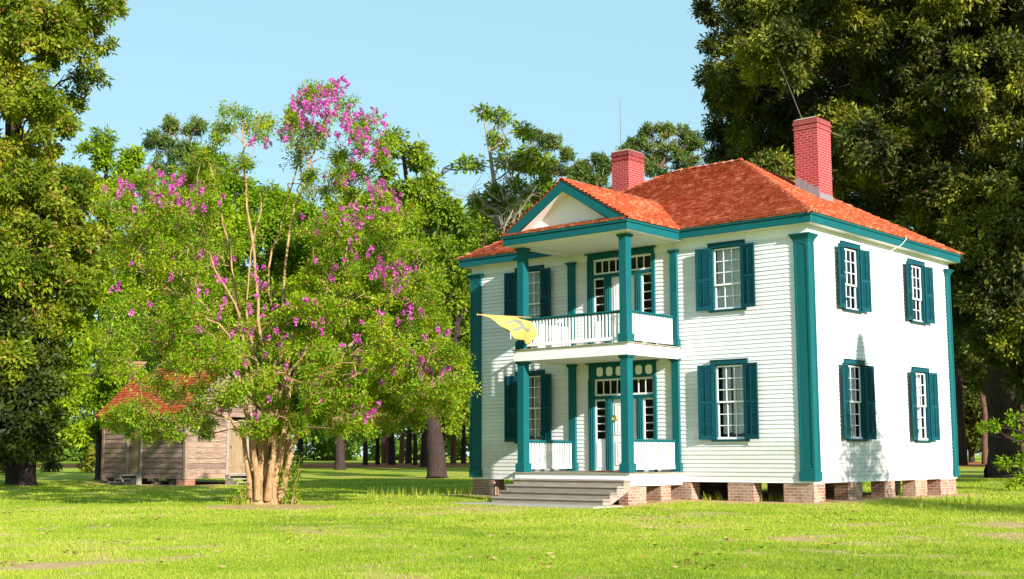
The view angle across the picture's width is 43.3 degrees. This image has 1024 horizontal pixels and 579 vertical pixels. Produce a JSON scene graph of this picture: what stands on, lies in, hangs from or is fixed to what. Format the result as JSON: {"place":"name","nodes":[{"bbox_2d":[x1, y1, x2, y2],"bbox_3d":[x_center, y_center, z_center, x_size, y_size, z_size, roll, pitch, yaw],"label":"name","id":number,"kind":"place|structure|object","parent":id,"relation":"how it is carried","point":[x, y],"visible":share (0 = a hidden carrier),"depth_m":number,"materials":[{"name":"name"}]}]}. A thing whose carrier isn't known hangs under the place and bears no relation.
{"place":"outdoors","nodes":[
{"label":"outdoors","id":0,"kind":"place"},
{"bbox_2d":[0,0,1022,455],"label":"sky","id":1,"kind":"structure","parent":0,"point":[571,68],"materials":[{"name":"blue"}]},
{"bbox_2d":[0,455,1023,578],"bbox_3d":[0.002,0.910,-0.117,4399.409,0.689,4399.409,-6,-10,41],"label":"ground","id":2,"kind":"structure","parent":0,"point":[319,470],"depth_m":20.92,"materials":[{"name":"green plant"}]},
{"bbox_2d":[0,452,39,475],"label":"shrub","id":3,"kind":"object","parent":2,"relation":"on","point":[2,471],"visible":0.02,"depth_m":66.04,"materials":[{"name":"green plant"}]},
{"bbox_2d":[0,287,75,486],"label":"shade tree","id":4,"kind":"object","parent":2,"relation":"on","point":[39,387],"visible":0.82,"depth_m":48.54,"materials":[{"name":"green plant"}]},
{"bbox_2d":[37,454,63,471],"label":"shrub","id":5,"kind":"object","parent":2,"relation":"on","point":[51,465],"visible":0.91,"depth_m":74.61,"materials":[{"name":"green plant"}]},
{"bbox_2d":[0,0,130,484],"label":"shade tree","id":6,"kind":"object","parent":2,"relation":"on","point":[44,207],"visible":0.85,"depth_m":50.50,"materials":[{"name":"green plant"}]},
{"bbox_2d":[76,445,94,472],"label":"shrub","id":7,"kind":"object","parent":2,"relation":"on","point":[89,458],"visible":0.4,"depth_m":73.33,"materials":[{"name":"green plant"}]},
{"bbox_2d":[40,124,187,479],"bbox_3d":[-18.086,0.534,58.525,7.481,16.374,7.788,2,-8,-16],"label":"tree","id":8,"kind":"object","parent":2,"relation":"on","point":[129,161],"visible":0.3,"depth_m":57.46,"materials":[{"name":"green plant"}]},
{"bbox_2d":[69,186,258,407],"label":"shade tree","id":9,"kind":"object","parent":2,"relation":"on","point":[230,215],"visible":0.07,"depth_m":82.09,"materials":[{"name":"green plant"}]},
{"bbox_2d":[94,361,268,485],"bbox_3d":[-13.916,5.507,53.711,7.460,5.360,4.862,-6,-10,41],"label":"cabin","id":10,"kind":"object","parent":2,"relation":"on","point":[182,462],"visible":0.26,"depth_m":52.05,"materials":[{"name":"brown wood"}]},
{"bbox_2d":[128,424,140,473],"bbox_3d":[-15.431,6.518,52.810,0.904,2.010,0.100,-6,-10,41],"label":"door","id":11,"kind":"structure","parent":10,"relation":"in","point":[134,448],"depth_m":52.79,"materials":[{"name":"brown wood"}]},
{"bbox_2d":[228,422,245,472],"bbox_3d":[-11.164,6.422,52.373,0.100,2.050,0.874,-6,-10,41],"label":"door","id":12,"kind":"structure","parent":10,"relation":"in","point":[236,459],"depth_m":52.31,"materials":[{"name":"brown wood"}]},
{"bbox_2d":[135,112,228,195],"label":"pine tree","id":13,"kind":"object","parent":2,"relation":"on","point":[154,139],"visible":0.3,"depth_m":104.17,"materials":[{"name":"green plant"}]},
{"bbox_2d":[230,480,252,504],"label":"basal shoots","id":14,"kind":"object","parent":2,"relation":"on","point":[242,493],"visible":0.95,"depth_m":32.86,"materials":[{"name":"green plant"}]},
{"bbox_2d":[202,161,341,323],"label":"shade tree","id":15,"kind":"object","parent":2,"relation":"on","point":[235,186],"visible":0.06,"depth_m":96.28,"materials":[{"name":"green plant"}]},
{"bbox_2d":[209,189,338,436],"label":"shade tree","id":16,"kind":"object","parent":2,"relation":"on","point":[270,218],"visible":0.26,"depth_m":86.75,"materials":[{"name":"green plant"}]},
{"bbox_2d":[79,74,481,503],"bbox_3d":[-6.185,-0.188,33.814,10.465,11.689,7.834,1,-7,-9],"label":"crape myrtle","id":17,"kind":"object","parent":2,"relation":"on","point":[267,456],"visible":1,"depth_m":32.76,"materials":[{"name":"green plant"}]},
{"bbox_2d":[277,448,305,504],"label":"basal shoots","id":18,"kind":"object","parent":2,"relation":"on","point":[295,498],"visible":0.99,"depth_m":33.29,"materials":[{"name":"green plant"}]},
{"bbox_2d":[273,260,312,465],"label":"pine tree","id":19,"kind":"object","parent":2,"relation":"on","point":[299,444],"visible":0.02,"depth_m":93.90,"materials":[{"name":"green plant"}]},
{"bbox_2d":[332,219,365,306],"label":"pine tree","id":20,"kind":"object","parent":2,"relation":"on","point":[359,300],"visible":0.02,"depth_m":98.63,"materials":[{"name":"green plant"}]},
{"bbox_2d":[278,190,433,469],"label":"shade tree","id":21,"kind":"object","parent":2,"relation":"on","point":[299,344],"visible":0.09,"depth_m":80.83,"materials":[{"name":"green plant"}]},
{"bbox_2d":[363,300,376,464],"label":"pine tree","id":22,"kind":"object","parent":2,"relation":"on","point":[365,454],"depth_m":99.44,"materials":[{"name":"brown plant"}]},
{"bbox_2d":[365,351,388,464],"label":"pine tree","id":23,"kind":"object","parent":2,"relation":"on","point":[377,454],"visible":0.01,"depth_m":100.53,"materials":[{"name":"brown plant"}]},
{"bbox_2d":[362,178,393,453],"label":"pine tree","id":24,"kind":"object","parent":2,"relation":"on","point":[366,191],"visible":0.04,"depth_m":121.20,"materials":[{"name":"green plant"}]},
{"bbox_2d":[381,309,402,462],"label":"pine tree","id":25,"kind":"object","parent":2,"relation":"on","point":[384,456],"depth_m":110.45,"materials":[{"name":"brown plant"}]},
{"bbox_2d":[398,427,404,462],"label":"pine tree","id":26,"kind":"object","parent":2,"relation":"on","point":[401,449],"depth_m":116.54,"materials":[{"name":"brown plant"}]},
{"bbox_2d":[372,304,437,464],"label":"pine tree","id":27,"kind":"object","parent":2,"relation":"on","point":[391,454],"depth_m":99.63,"materials":[{"name":"brown plant"}]},
{"bbox_2d":[404,418,412,463],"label":"pine tree","id":28,"kind":"object","parent":2,"relation":"on","point":[408,456],"depth_m":106.66,"materials":[{"name":"brown plant"}]},
{"bbox_2d":[405,308,421,464],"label":"pine tree","id":29,"kind":"object","parent":2,"relation":"on","point":[415,461],"depth_m":98.88,"materials":[{"name":"brown plant"}]},
{"bbox_2d":[373,202,478,466],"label":"shade tree","id":30,"kind":"object","parent":2,"relation":"on","point":[423,461],"visible":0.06,"depth_m":91.86,"materials":[{"name":"green plant"}]},
{"bbox_2d":[370,125,489,477],"bbox_3d":[-3.869,0.651,61.812,6.003,17.413,3.050,1,-7,-8],"label":"tree","id":31,"kind":"object","parent":2,"relation":"on","point":[445,214],"visible":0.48,"depth_m":61.84,"materials":[{"name":"green plant"}]},
{"bbox_2d":[442,284,457,462],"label":"pine tree","id":32,"kind":"object","parent":2,"relation":"on","point":[453,451],"visible":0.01,"depth_m":106.97,"materials":[{"name":"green plant"}]},
{"bbox_2d":[440,285,468,463],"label":"pine tree","id":33,"kind":"object","parent":2,"relation":"on","point":[463,447],"depth_m":104.06,"materials":[{"name":"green plant"}]},
{"bbox_2d":[467,230,477,463],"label":"pine tree","id":34,"kind":"object","parent":2,"relation":"on","point":[469,428],"depth_m":102.22,"materials":[{"name":"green plant"}]},
{"bbox_2d":[441,188,537,288],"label":"shade tree","id":35,"kind":"object","parent":2,"relation":"on","point":[484,220],"visible":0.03,"depth_m":99.71,"materials":[{"name":"green plant"}]},
{"bbox_2d":[447,100,559,389],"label":"tree","id":36,"kind":"object","parent":2,"relation":"on","point":[521,161],"visible":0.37,"depth_m":74.11,"materials":[{"name":"green plant"}]},
{"bbox_2d":[0,501,1020,577],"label":"fallen leaves","id":37,"kind":"object","parent":2,"relation":"on","point":[687,561],"visible":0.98,"depth_m":17.20,"materials":[{"name":"brown plant"}]},
{"bbox_2d":[7,509,1015,578],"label":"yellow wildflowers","id":38,"kind":"object","parent":2,"relation":"on","point":[573,534],"visible":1,"depth_m":15.63,"materials":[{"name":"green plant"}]},
{"bbox_2d":[37,352,1016,461],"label":"woods","id":39,"kind":"object","parent":2,"relation":"on","point":[318,439],"visible":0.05,"depth_m":169.28,"materials":[{"name":"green plant"}]},
{"bbox_2d":[459,501,621,508],"bbox_3d":[0.623,5.364,31.818,4.400,0.145,1.150,-6,-10,41],"label":"entrance pad","id":40,"kind":"object","parent":2,"relation":"on","point":[544,505],"visible":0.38,"depth_m":31.26,"materials":[{"name":"concrete"}]},
{"bbox_2d":[523,126,583,190],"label":"pine tree","id":41,"kind":"object","parent":2,"relation":"on","point":[552,142],"visible":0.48,"depth_m":118.12,"materials":[{"name":"green plant"}]},
{"bbox_2d":[566,151,611,189],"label":"pine tree","id":42,"kind":"object","parent":2,"relation":"on","point":[603,163],"visible":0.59,"depth_m":113.60,"materials":[{"name":"green plant"}]},
{"bbox_2d":[226,484,984,509],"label":"tall weeds","id":43,"kind":"object","parent":2,"relation":"on","point":[917,502],"visible":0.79,"depth_m":32.82,"materials":[{"name":"green plant"}]},
{"bbox_2d":[615,120,708,177],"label":"pine tree","id":44,"kind":"object","parent":2,"relation":"on","point":[680,158],"visible":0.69,"depth_m":113.17,"materials":[{"name":"green plant"}]},
{"bbox_2d":[457,58,962,504],"bbox_3d":[4.855,-0.329,37.549,12.007,12.922,12.565,-6,-10,41],"label":"farmhouse","id":45,"kind":"object","parent":2,"relation":"on","point":[740,329],"visible":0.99,"depth_m":34.05,"materials":[{"name":"white paint"}]},
{"bbox_2d":[476,313,538,344],"bbox_3d":[0.014,1.018,33.758,2.061,0.759,0.533,6,-10,-41],"label":"flag","id":46,"kind":"object","parent":45,"relation":"attached to","point":[520,329],"visible":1,"depth_m":33.75,"materials":[{"name":"yellow fabric"}]},
{"bbox_2d":[504,265,550,327],"bbox_3d":[0.683,0.276,37.742,1.759,1.850,0.801,-6,-10,41],"label":"window","id":47,"kind":"structure","parent":45,"relation":"in","point":[539,276],"depth_m":37.59,"materials":[{"name":"teal paint"}]},
{"bbox_2d":[504,370,551,443],"bbox_3d":[0.690,3.430,37.336,1.759,2.130,0.801,-6,-10,41],"label":"window","id":48,"kind":"structure","parent":45,"relation":"in","point":[540,400],"depth_m":37.21,"materials":[{"name":"teal paint"}]},
{"bbox_2d":[611,275,634,341],"bbox_3d":[3.073,0.639,35.355,0.850,2.060,0.105,-6,-10,41],"label":"door","id":49,"kind":"structure","parent":45,"relation":"in","point":[614,280],"depth_m":35.55,"materials":[{"name":"white paint"}]},
{"bbox_2d":[612,398,636,470],"bbox_3d":[3.073,3.925,34.938,0.869,1.935,0.105,-6,-10,41],"label":"door","id":50,"kind":"structure","parent":45,"relation":"in","point":[616,418],"depth_m":35.10,"materials":[{"name":"white paint"}]},
{"bbox_2d":[695,239,755,312],"bbox_3d":[5.705,-0.292,33.420,1.759,1.850,0.801,-6,-10,41],"label":"window","id":51,"kind":"structure","parent":45,"relation":"in","point":[724,271],"depth_m":33.38,"materials":[{"name":"teal paint"}]},
{"bbox_2d":[697,358,758,441],"bbox_3d":[5.712,2.862,33.014,1.759,2.130,0.801,-6,-10,41],"label":"window","id":52,"kind":"structure","parent":45,"relation":"in","point":[727,388],"depth_m":33.00,"materials":[{"name":"teal paint"}]},
{"bbox_2d":[838,240,871,313],"bbox_3d":[8.597,-0.272,33.624,0.801,1.850,1.759,-6,-10,41],"label":"window","id":53,"kind":"structure","parent":45,"relation":"in","point":[853,262],"depth_m":33.78,"materials":[{"name":"teal paint"}]},
{"bbox_2d":[842,358,876,440],"bbox_3d":[8.604,2.882,33.218,0.801,2.130,1.759,-6,-10,41],"label":"window","id":54,"kind":"structure","parent":45,"relation":"in","point":[859,405],"depth_m":33.37,"materials":[{"name":"teal paint"}]},
{"bbox_2d":[895,258,934,326],"bbox_3d":[11.258,0.113,36.666,0.801,1.850,1.759,-6,-10,41],"label":"window","id":55,"kind":"structure","parent":45,"relation":"in","point":[920,286],"depth_m":36.82,"materials":[{"name":"teal paint"}]},
{"bbox_2d":[910,366,939,441],"bbox_3d":[11.266,3.267,36.259,0.801,2.130,1.759,-6,-10,41],"label":"window","id":56,"kind":"structure","parent":45,"relation":"in","point":[924,384],"depth_m":36.40,"materials":[{"name":"teal paint"}]},
{"bbox_2d":[687,0,1023,477],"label":"oak tree","id":57,"kind":"object","parent":2,"relation":"on","point":[887,69],"visible":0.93,"depth_m":53.14,"materials":[{"name":"green plant"}]},
{"bbox_2d":[951,289,983,464],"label":"tree","id":58,"kind":"object","parent":2,"relation":"on","point":[958,345],"visible":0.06,"depth_m":90.03,"materials":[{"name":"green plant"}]},
{"bbox_2d":[953,332,987,463],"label":"pine tree","id":59,"kind":"object","parent":2,"relation":"on","point":[984,447],"depth_m":93.33,"materials":[{"name":"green plant"}]},
{"bbox_2d":[954,353,988,462],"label":"tree","id":60,"kind":"object","parent":2,"relation":"on","point":[973,414],"visible":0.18,"depth_m":100.64,"materials":[{"name":"green plant"}]},
{"bbox_2d":[974,408,1023,491],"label":"young tree","id":61,"kind":"object","parent":2,"relation":"on","point":[1012,484],"visible":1,"depth_m":43.26,"materials":[{"name":"green plant"}]},
{"bbox_2d":[1010,251,1023,466],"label":"pine tree","id":62,"kind":"object","parent":2,"relation":"on","point":[1021,426],"depth_m":83.11,"materials":[{"name":"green plant"}]}
]}

